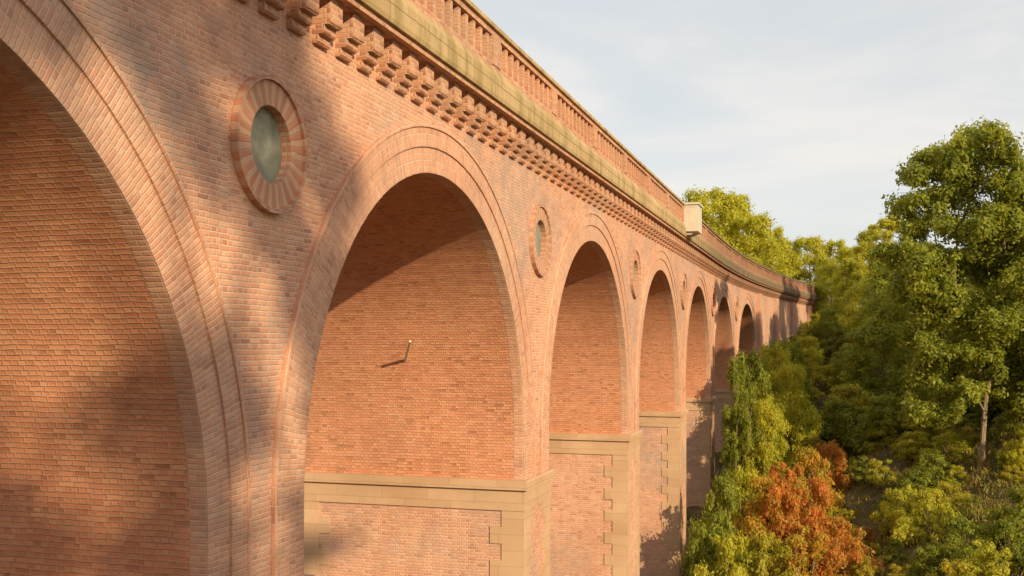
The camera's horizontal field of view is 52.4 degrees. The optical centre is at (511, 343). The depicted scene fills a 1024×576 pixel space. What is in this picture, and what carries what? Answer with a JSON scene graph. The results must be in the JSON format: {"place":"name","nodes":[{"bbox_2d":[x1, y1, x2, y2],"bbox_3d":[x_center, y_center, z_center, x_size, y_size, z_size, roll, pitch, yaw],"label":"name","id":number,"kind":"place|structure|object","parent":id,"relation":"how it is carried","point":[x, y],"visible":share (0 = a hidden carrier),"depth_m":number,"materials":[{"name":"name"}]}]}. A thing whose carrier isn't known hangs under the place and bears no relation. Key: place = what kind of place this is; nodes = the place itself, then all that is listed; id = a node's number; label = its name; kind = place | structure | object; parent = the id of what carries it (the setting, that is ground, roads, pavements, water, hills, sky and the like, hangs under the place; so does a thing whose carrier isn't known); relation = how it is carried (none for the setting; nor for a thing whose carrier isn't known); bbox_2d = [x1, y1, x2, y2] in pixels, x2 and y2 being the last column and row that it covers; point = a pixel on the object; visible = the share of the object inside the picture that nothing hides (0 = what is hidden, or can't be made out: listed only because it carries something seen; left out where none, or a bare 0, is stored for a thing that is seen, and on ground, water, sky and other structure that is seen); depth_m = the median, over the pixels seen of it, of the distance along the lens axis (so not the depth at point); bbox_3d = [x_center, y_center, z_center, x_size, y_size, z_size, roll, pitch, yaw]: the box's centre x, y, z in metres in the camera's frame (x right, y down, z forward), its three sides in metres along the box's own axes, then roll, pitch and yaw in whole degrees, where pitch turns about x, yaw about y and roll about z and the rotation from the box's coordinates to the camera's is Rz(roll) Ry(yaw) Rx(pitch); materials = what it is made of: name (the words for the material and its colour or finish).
{"place":"outdoors","nodes":[
{"label":"outdoors","id":0,"kind":"place"},
{"bbox_2d":[471,0,1023,306],"label":"sky","id":1,"kind":"structure","parent":0,"point":[810,110],"materials":[{"name":"white"}]},
{"bbox_2d":[682,315,1023,575],"bbox_3d":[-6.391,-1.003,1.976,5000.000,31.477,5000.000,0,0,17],"label":"ground","id":2,"kind":"structure","parent":0,"point":[694,511],"depth_m":52.95,"materials":[{"name":"green plant"}]},
{"bbox_2d":[0,0,833,575],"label":"viaduct","id":3,"kind":"object","parent":2,"relation":"on","point":[378,288],"visible":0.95,"depth_m":15.49,"materials":[{"name":"brick"}]},
{"bbox_2d":[687,526,730,575],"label":"leafy bush","id":4,"kind":"object","parent":2,"relation":"on","point":[702,553],"visible":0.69,"depth_m":41.89,"materials":[{"name":"green plant"}]},
{"bbox_2d":[680,472,758,575],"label":"leafy bush","id":5,"kind":"object","parent":2,"relation":"on","point":[725,489],"visible":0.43,"depth_m":44.61,"materials":[{"name":"green plant"}]},
{"bbox_2d":[710,216,729,238],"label":"leafy tree","id":6,"kind":"object","parent":2,"relation":"on","point":[722,234],"visible":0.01,"depth_m":138.59,"materials":[{"name":"green plant"}]},
{"bbox_2d":[680,184,761,263],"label":"leafy tree","id":7,"kind":"object","parent":2,"relation":"on","point":[727,209],"visible":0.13,"depth_m":133.12,"materials":[{"name":"green plant"}]},
{"bbox_2d":[693,530,759,575],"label":"leafy bush","id":8,"kind":"object","parent":2,"relation":"on","point":[727,550],"visible":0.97,"depth_m":40.78,"materials":[{"name":"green plant"}]},
{"bbox_2d":[718,353,753,523],"bbox_3d":[11.707,5.551,53.967,1.895,10.161,2.054,0,0,0],"label":"leafy tree","id":9,"kind":"object","parent":2,"relation":"on","point":[734,377],"visible":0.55,"depth_m":53.76,"materials":[{"name":"green plant"}]},
{"bbox_2d":[715,193,763,264],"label":"leafy tree","id":10,"kind":"object","parent":2,"relation":"on","point":[743,199],"visible":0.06,"depth_m":149.50,"materials":[{"name":"green plant"}]},
{"bbox_2d":[711,465,775,547],"bbox_3d":[11.006,7.966,48.769,3.133,4.648,3.652,0,0,-9],"label":"leafy bush","id":11,"kind":"object","parent":2,"relation":"on","point":[742,477],"visible":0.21,"depth_m":48.92,"materials":[{"name":"green plant"}]},
{"bbox_2d":[717,347,781,471],"bbox_3d":[13.032,5.189,57.337,3.287,10.058,3.378,0,0,-5],"label":"leafy tree","id":12,"kind":"object","parent":2,"relation":"on","point":[761,378],"visible":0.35,"depth_m":56.84,"materials":[{"name":"green plant"}]},
{"bbox_2d":[713,471,801,573],"bbox_3d":[11.125,8.437,45.922,4.081,5.654,4.239,0,0,-2],"label":"leafy bush","id":13,"kind":"object","parent":2,"relation":"on","point":[746,525],"visible":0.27,"depth_m":45.62,"materials":[{"name":"brown plant"}]},
{"bbox_2d":[732,443,795,507],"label":"leafy bush","id":14,"kind":"object","parent":2,"relation":"on","point":[758,460],"visible":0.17,"depth_m":53.44,"materials":[{"name":"green plant"}]},
{"bbox_2d":[724,211,804,281],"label":"leafy tree","id":15,"kind":"object","parent":2,"relation":"on","point":[758,225],"visible":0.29,"depth_m":135.57,"materials":[{"name":"green plant"}]},
{"bbox_2d":[738,396,791,499],"bbox_3d":[13.133,6.284,53.953,2.646,7.162,2.574,0,0,-6],"label":"leafy tree","id":16,"kind":"object","parent":2,"relation":"on","point":[770,421],"visible":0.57,"depth_m":53.46,"materials":[{"name":"green plant"}]},
{"bbox_2d":[730,529,799,575],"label":"leafy bush","id":17,"kind":"object","parent":2,"relation":"on","point":[765,546],"visible":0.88,"depth_m":40.66,"materials":[{"name":"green plant"}]},
{"bbox_2d":[746,341,796,450],"bbox_3d":[15.465,4.207,61.826,3.425,8.734,3.520,0,0,-4],"label":"leafy tree","id":18,"kind":"object","parent":2,"relation":"on","point":[780,355],"visible":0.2,"depth_m":61.33,"materials":[{"name":"green plant"}]},
{"bbox_2d":[749,226,800,277],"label":"leafy tree","id":19,"kind":"object","parent":2,"relation":"on","point":[779,236],"visible":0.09,"depth_m":148.41,"materials":[{"name":"green plant"}]},
{"bbox_2d":[764,337,804,409],"bbox_3d":[16.682,3.660,64.905,3.329,8.297,4.083,0,0,33],"label":"leafy tree","id":20,"kind":"object","parent":2,"relation":"on","point":[794,353],"visible":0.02,"depth_m":64.50,"materials":[{"name":"green plant"}]},
{"bbox_2d":[743,366,829,402],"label":"leafy bush","id":21,"kind":"object","parent":2,"relation":"on","point":[756,385],"visible":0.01,"depth_m":78.18,"materials":[{"name":"green plant"}]},
{"bbox_2d":[756,359,823,478],"bbox_3d":[15.421,5.080,57.855,4.297,8.525,3.200,0,0,63],"label":"leafy tree","id":22,"kind":"object","parent":2,"relation":"on","point":[792,376],"visible":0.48,"depth_m":57.24,"materials":[{"name":"green plant"}]},
{"bbox_2d":[755,479,825,570],"bbox_3d":[11.519,8.406,44.934,4.095,5.213,3.514,0,0,-24],"label":"leafy bush","id":23,"kind":"object","parent":2,"relation":"on","point":[790,501],"visible":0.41,"depth_m":44.43,"materials":[{"name":"orange plant"}]},
{"bbox_2d":[767,461,814,518],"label":"leafy bush","id":24,"kind":"object","parent":2,"relation":"on","point":[789,477],"visible":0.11,"depth_m":49.87,"materials":[{"name":"orange plant"}]},
{"bbox_2d":[781,339,816,406],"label":"leafy tree","id":25,"kind":"object","parent":2,"relation":"on","point":[809,372],"visible":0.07,"depth_m":73.52,"materials":[{"name":"green plant"}]},
{"bbox_2d":[773,235,838,287],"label":"leafy tree","id":26,"kind":"object","parent":2,"relation":"on","point":[812,246],"visible":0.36,"depth_m":146.77,"materials":[{"name":"green plant"}]},
{"bbox_2d":[787,333,826,365],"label":"leafy bush","id":27,"kind":"object","parent":2,"relation":"on","point":[792,338],"visible":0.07,"depth_m":88.74,"materials":[{"name":"green plant"}]},
{"bbox_2d":[779,415,836,480],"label":"leafy bush","id":28,"kind":"object","parent":2,"relation":"on","point":[789,457],"visible":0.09,"depth_m":56.91,"materials":[{"name":"green plant"}]},
{"bbox_2d":[797,311,821,336],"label":"leafy bush","id":29,"kind":"object","parent":2,"relation":"on","point":[810,322],"visible":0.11,"depth_m":103.47,"materials":[{"name":"green plant"}]},
{"bbox_2d":[782,525,839,575],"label":"leafy bush","id":30,"kind":"object","parent":2,"relation":"on","point":[816,550],"visible":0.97,"depth_m":40.90,"materials":[{"name":"yellow plant"}]},
{"bbox_2d":[797,326,826,345],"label":"leafy bush","id":31,"kind":"object","parent":2,"relation":"on","point":[807,332],"visible":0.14,"depth_m":93.79,"materials":[{"name":"green plant"}]},
{"bbox_2d":[799,336,826,379],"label":"leafy tree","id":32,"kind":"object","parent":2,"relation":"on","point":[814,357],"visible":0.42,"depth_m":81.61,"materials":[{"name":"green plant"}]},
{"bbox_2d":[801,380,825,408],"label":"leafy bush","id":33,"kind":"object","parent":2,"relation":"on","point":[815,395],"visible":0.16,"depth_m":75.35,"materials":[{"name":"green plant"}]},
{"bbox_2d":[791,443,844,516],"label":"leafy bush","id":34,"kind":"object","parent":2,"relation":"on","point":[808,457],"visible":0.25,"depth_m":51.63,"materials":[{"name":"brown plant"}]},
{"bbox_2d":[784,471,864,567],"bbox_3d":[13.383,8.235,45.963,3.734,5.174,3.879,0,0,43],"label":"leafy bush","id":35,"kind":"object","parent":2,"relation":"on","point":[819,488],"visible":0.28,"depth_m":45.46,"materials":[{"name":"orange plant"}]},
{"bbox_2d":[806,307,842,354],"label":"leafy tree","id":36,"kind":"object","parent":2,"relation":"on","point":[822,321],"visible":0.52,"depth_m":91.84,"materials":[{"name":"green plant"}]},
{"bbox_2d":[808,363,841,393],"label":"leafy bush","id":37,"kind":"object","parent":2,"relation":"on","point":[821,378],"visible":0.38,"depth_m":78.58,"materials":[{"name":"green plant"}]},
{"bbox_2d":[794,410,858,465],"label":"leafy bush","id":38,"kind":"object","parent":2,"relation":"on","point":[831,438],"visible":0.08,"depth_m":61.48,"materials":[{"name":"green plant"}]},
{"bbox_2d":[808,263,849,313],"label":"leafy tree","id":39,"kind":"object","parent":2,"relation":"on","point":[822,291],"visible":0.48,"depth_m":111.29,"materials":[{"name":"green plant"}]},
{"bbox_2d":[804,439,854,493],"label":"leafy bush","id":40,"kind":"object","parent":2,"relation":"on","point":[824,450],"visible":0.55,"depth_m":55.49,"materials":[{"name":"brown plant"}]},
{"bbox_2d":[808,238,855,276],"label":"leafy tree","id":41,"kind":"object","parent":2,"relation":"on","point":[831,245],"visible":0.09,"depth_m":150.01,"materials":[{"name":"green plant"}]},
{"bbox_2d":[815,327,855,363],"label":"leafy bush","id":42,"kind":"object","parent":2,"relation":"on","point":[831,348],"visible":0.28,"depth_m":86.64,"materials":[{"name":"green plant"}]},
{"bbox_2d":[826,506,846,519],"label":"leafy bush","id":43,"kind":"object","parent":2,"relation":"on","point":[835,509],"visible":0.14,"depth_m":50.73,"materials":[{"name":"yellow plant"}]},
{"bbox_2d":[824,447,849,468],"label":"leafy bush","id":44,"kind":"object","parent":2,"relation":"on","point":[834,460],"visible":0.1,"depth_m":59.17,"materials":[{"name":"orange plant"}]},
{"bbox_2d":[821,412,861,440],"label":"leafy bush","id":45,"kind":"object","parent":2,"relation":"on","point":[855,421],"visible":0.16,"depth_m":62.42,"materials":[{"name":"green plant"}]},
{"bbox_2d":[804,512,886,575],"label":"leafy bush","id":46,"kind":"object","parent":2,"relation":"on","point":[833,563],"visible":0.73,"depth_m":41.33,"materials":[{"name":"orange plant"}]},
{"bbox_2d":[826,257,865,329],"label":"leafy tree","id":47,"kind":"object","parent":2,"relation":"on","point":[847,267],"visible":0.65,"depth_m":95.70,"materials":[{"name":"green plant"}]},
{"bbox_2d":[823,245,869,308],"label":"leafy tree","id":48,"kind":"object","parent":2,"relation":"on","point":[844,252],"visible":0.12,"depth_m":139.92,"materials":[{"name":"green plant"}]},
{"bbox_2d":[827,344,870,400],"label":"leafy tree","id":49,"kind":"object","parent":2,"relation":"on","point":[836,364],"visible":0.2,"depth_m":71.83,"materials":[{"name":"green plant"}]},
{"bbox_2d":[839,509,862,533],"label":"leafy bush","id":50,"kind":"object","parent":2,"relation":"on","point":[850,515],"visible":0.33,"depth_m":49.81,"materials":[{"name":"green plant"}]},
{"bbox_2d":[816,396,888,459],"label":"leafy bush","id":51,"kind":"object","parent":2,"relation":"on","point":[843,409],"visible":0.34,"depth_m":61.27,"materials":[{"name":"green plant"}]},
{"bbox_2d":[817,381,891,450],"bbox_3d":[21.044,4.553,64.360,6.924,4.624,6.666,0,0,-40],"label":"leafy bush","id":52,"kind":"object","parent":2,"relation":"on","point":[844,391],"visible":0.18,"depth_m":63.88,"materials":[{"name":"green plant"}]},
{"bbox_2d":[688,338,1023,575],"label":"ground cover","id":53,"kind":"object","parent":2,"relation":"on","point":[882,541],"visible":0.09,"depth_m":48.92,"materials":[{"name":"green plant"}]},
{"bbox_2d":[843,455,873,482],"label":"leafy bush","id":54,"kind":"object","parent":2,"relation":"on","point":[859,474],"visible":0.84,"depth_m":54.78,"materials":[{"name":"green plant"}]},
{"bbox_2d":[837,280,886,340],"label":"leafy tree","id":55,"kind":"object","parent":2,"relation":"on","point":[855,293],"visible":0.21,"depth_m":87.85,"materials":[{"name":"green plant"}]},
{"bbox_2d":[847,555,877,575],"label":"leafy bush","id":56,"kind":"object","parent":2,"relation":"on","point":[859,571],"visible":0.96,"depth_m":40.81,"materials":[{"name":"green plant"}]},
{"bbox_2d":[851,224,884,305],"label":"leafy tree","id":57,"kind":"object","parent":2,"relation":"on","point":[863,241],"visible":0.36,"depth_m":119.42,"materials":[{"name":"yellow plant"}]},
{"bbox_2d":[863,526,876,543],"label":"leafy bush","id":58,"kind":"object","parent":2,"relation":"on","point":[868,530],"visible":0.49,"depth_m":46.82,"materials":[{"name":"orange plant"}]},
{"bbox_2d":[868,543,882,561],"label":"leafy bush","id":59,"kind":"object","parent":2,"relation":"on","point":[877,547],"visible":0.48,"depth_m":44.00,"materials":[{"name":"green plant"}]},
{"bbox_2d":[861,347,889,377],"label":"leafy bush","id":60,"kind":"object","parent":2,"relation":"on","point":[874,351],"visible":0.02,"depth_m":77.13,"materials":[{"name":"green plant"}]},
{"bbox_2d":[855,258,903,355],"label":"leafy tree","id":61,"kind":"object","parent":2,"relation":"on","point":[879,279],"visible":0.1,"depth_m":79.66,"materials":[{"name":"green plant"}]},
{"bbox_2d":[855,419,905,453],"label":"leafy bush","id":62,"kind":"object","parent":2,"relation":"on","point":[870,433],"visible":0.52,"depth_m":59.23,"materials":[{"name":"green plant"}]},
{"bbox_2d":[837,314,926,405],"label":"leafy tree","id":63,"kind":"object","parent":2,"relation":"on","point":[868,335],"visible":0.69,"depth_m":67.44,"materials":[{"name":"green plant"}]},
{"bbox_2d":[871,492,892,518],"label":"leafy bush","id":64,"kind":"object","parent":2,"relation":"on","point":[879,502],"visible":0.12,"depth_m":50.11,"materials":[{"name":"green plant"}]},
{"bbox_2d":[865,458,900,485],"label":"leafy bush","id":65,"kind":"object","parent":2,"relation":"on","point":[876,477],"visible":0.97,"depth_m":53.81,"materials":[{"name":"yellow plant"}]},
{"bbox_2d":[837,391,929,441],"bbox_3d":[21.792,4.379,60.551,5.788,3.288,4.967,0,0,6],"label":"leafy bush","id":66,"kind":"object","parent":2,"relation":"on","point":[879,411],"visible":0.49,"depth_m":59.82,"materials":[{"name":"green plant"}]},
{"bbox_2d":[865,215,901,281],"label":"leafy tree","id":67,"kind":"object","parent":2,"relation":"on","point":[888,232],"visible":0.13,"depth_m":104.48,"materials":[{"name":"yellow plant"}]},
{"bbox_2d":[876,537,911,564],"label":"leafy bush","id":68,"kind":"object","parent":2,"relation":"on","point":[893,550],"visible":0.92,"depth_m":42.87,"materials":[{"name":"green plant"}]},
{"bbox_2d":[886,564,910,575],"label":"leafy bush","id":69,"kind":"object","parent":2,"relation":"on","point":[895,570],"visible":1,"depth_m":39.93,"materials":[{"name":"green plant"}]},
{"bbox_2d":[869,485,937,535],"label":"leafy bush","id":70,"kind":"object","parent":2,"relation":"on","point":[892,513],"visible":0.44,"depth_m":45.86,"materials":[{"name":"green plant"}]},
{"bbox_2d":[887,475,930,514],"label":"leafy bush","id":71,"kind":"object","parent":2,"relation":"on","point":[923,482],"visible":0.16,"depth_m":47.53,"materials":[{"name":"green plant"}]},
{"bbox_2d":[847,267,976,383],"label":"leafy tree","id":72,"kind":"object","parent":2,"relation":"on","point":[872,306],"visible":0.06,"depth_m":71.81,"materials":[{"name":"green plant"}]},
{"bbox_2d":[889,422,934,454],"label":"leafy bush","id":73,"kind":"object","parent":2,"relation":"on","point":[914,427],"visible":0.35,"depth_m":56.73,"materials":[{"name":"green plant"}]},
{"bbox_2d":[894,431,933,460],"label":"leafy bush","id":74,"kind":"object","parent":2,"relation":"on","point":[913,449],"visible":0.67,"depth_m":55.55,"materials":[{"name":"green plant"}]},
{"bbox_2d":[898,367,940,404],"bbox_3d":[23.653,3.242,60.043,2.588,4.281,2.518,0,0,-6],"label":"leafy tree","id":75,"kind":"object","parent":2,"relation":"on","point":[920,390],"visible":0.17,"depth_m":59.89,"materials":[{"name":"green plant"}]},
{"bbox_2d":[901,463,941,488],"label":"leafy bush","id":76,"kind":"object","parent":2,"relation":"on","point":[925,468],"visible":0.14,"depth_m":50.52,"materials":[{"name":"green plant"}]},
{"bbox_2d":[898,542,945,575],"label":"leafy bush","id":77,"kind":"object","parent":2,"relation":"on","point":[921,559],"visible":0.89,"depth_m":39.71,"materials":[{"name":"green plant"}]},
{"bbox_2d":[887,486,969,547],"bbox_3d":[17.816,7.467,44.048,3.399,2.997,3.530,0,0,27],"label":"leafy bush","id":78,"kind":"object","parent":2,"relation":"on","point":[906,525],"visible":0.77,"depth_m":43.78,"materials":[{"name":"green plant"}]},
{"bbox_2d":[920,239,937,246],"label":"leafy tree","id":79,"kind":"object","parent":2,"relation":"on","point":[926,243],"visible":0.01,"depth_m":119.09,"materials":[{"name":"green plant"}]},
{"bbox_2d":[896,452,962,490],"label":"leafy bush","id":80,"kind":"object","parent":2,"relation":"on","point":[936,461],"visible":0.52,"depth_m":49.54,"materials":[{"name":"green plant"}]},
{"bbox_2d":[866,115,1023,468],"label":"leafy tree","id":81,"kind":"object","parent":2,"relation":"on","point":[992,235],"visible":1,"depth_m":48.88,"materials":[{"name":"green plant"}]},
{"bbox_2d":[917,432,977,466],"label":"leafy bush","id":82,"kind":"object","parent":2,"relation":"on","point":[953,454],"visible":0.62,"depth_m":53.28,"materials":[{"name":"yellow plant"}]},
{"bbox_2d":[899,514,1000,575],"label":"leafy bush","id":83,"kind":"object","parent":2,"relation":"on","point":[962,525],"visible":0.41,"depth_m":39.86,"materials":[{"name":"green plant"}]},
{"bbox_2d":[925,558,975,575],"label":"leafy bush","id":84,"kind":"object","parent":2,"relation":"on","point":[949,569],"visible":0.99,"depth_m":36.90,"materials":[{"name":"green plant"}]},
{"bbox_2d":[941,321,960,383],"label":"leafy tree","id":85,"kind":"object","parent":2,"relation":"on","point":[947,378],"visible":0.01,"depth_m":69.53,"materials":[{"name":"green plant"}]},
{"bbox_2d":[936,438,966,457],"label":"leafy bush","id":86,"kind":"object","parent":2,"relation":"on","point":[941,447],"visible":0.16,"depth_m":54.49,"materials":[{"name":"green plant"}]},
{"bbox_2d":[933,480,970,515],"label":"leafy bush","id":87,"kind":"object","parent":2,"relation":"on","point":[957,498],"visible":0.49,"depth_m":45.93,"materials":[{"name":"green plant"}]},
{"bbox_2d":[939,464,970,486],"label":"leafy bush","id":88,"kind":"object","parent":2,"relation":"on","point":[952,475],"visible":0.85,"depth_m":48.85,"materials":[{"name":"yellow plant"}]},
{"bbox_2d":[933,417,979,446],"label":"leafy bush","id":89,"kind":"object","parent":2,"relation":"on","point":[968,429],"visible":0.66,"depth_m":56.51,"materials":[{"name":"green plant"}]},
{"bbox_2d":[957,494,986,518],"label":"leafy bush","id":90,"kind":"object","parent":2,"relation":"on","point":[970,500],"visible":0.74,"depth_m":44.90,"materials":[{"name":"green plant"}]},
{"bbox_2d":[963,276,980,290],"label":"leafy bush","id":91,"kind":"object","parent":2,"relation":"on","point":[970,286],"visible":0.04,"depth_m":103.83,"materials":[{"name":"green plant"}]},
{"bbox_2d":[931,371,1019,431],"bbox_3d":[27.706,3.546,60.390,6.609,4.508,6.363,0,0,-39],"label":"leafy bush","id":92,"kind":"object","parent":2,"relation":"on","point":[979,412],"visible":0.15,"depth_m":59.42,"materials":[{"name":"green plant"}]},
{"bbox_2d":[963,413,992,429],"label":"leafy bush","id":93,"kind":"object","parent":2,"relation":"on","point":[974,417],"visible":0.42,"depth_m":59.63,"materials":[{"name":"green plant"}]},
{"bbox_2d":[965,539,1013,575],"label":"leafy bush","id":94,"kind":"object","parent":2,"relation":"on","point":[987,555],"visible":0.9,"depth_m":37.00,"materials":[{"name":"yellow plant"}]},
{"bbox_2d":[955,243,1023,409],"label":"leafy tree","id":95,"kind":"object","parent":2,"relation":"on","point":[994,386],"visible":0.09,"depth_m":51.26,"materials":[{"name":"green plant"}]},
{"bbox_2d":[969,484,1023,567],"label":"leafy bush","id":96,"kind":"object","parent":2,"relation":"on","point":[1016,495],"visible":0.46,"depth_m":40.07,"materials":[{"name":"green plant"}]},
{"bbox_2d":[969,397,1023,424],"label":"leafy bush","id":97,"kind":"object","parent":2,"relation":"on","point":[972,410],"visible":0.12,"depth_m":59.82,"materials":[{"name":"green plant"}]},
{"bbox_2d":[970,515,1023,574],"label":"leafy bush","id":98,"kind":"object","parent":2,"relation":"on","point":[1008,525],"visible":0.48,"depth_m":38.78,"materials":[{"name":"green plant"}]},
{"bbox_2d":[986,420,1017,440],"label":"leafy bush","id":99,"kind":"object","parent":2,"relation":"on","point":[996,429],"visible":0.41,"depth_m":54.93,"materials":[{"name":"green plant"}]},
{"bbox_2d":[986,409,1023,436],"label":"leafy bush","id":100,"kind":"object","parent":2,"relation":"on","point":[1002,417],"visible":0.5,"depth_m":55.09,"materials":[{"name":"green plant"}]},
{"bbox_2d":[994,428,1023,471],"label":"leafy bush","id":101,"kind":"object","parent":2,"relation":"on","point":[1016,446],"visible":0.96,"depth_m":48.19,"materials":[{"name":"yellow plant"}]},
{"bbox_2d":[994,464,1023,485],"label":"leafy bush","id":102,"kind":"object","parent":2,"relation":"on","point":[1008,476],"visible":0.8,"depth_m":46.82,"materials":[{"name":"green plant"}]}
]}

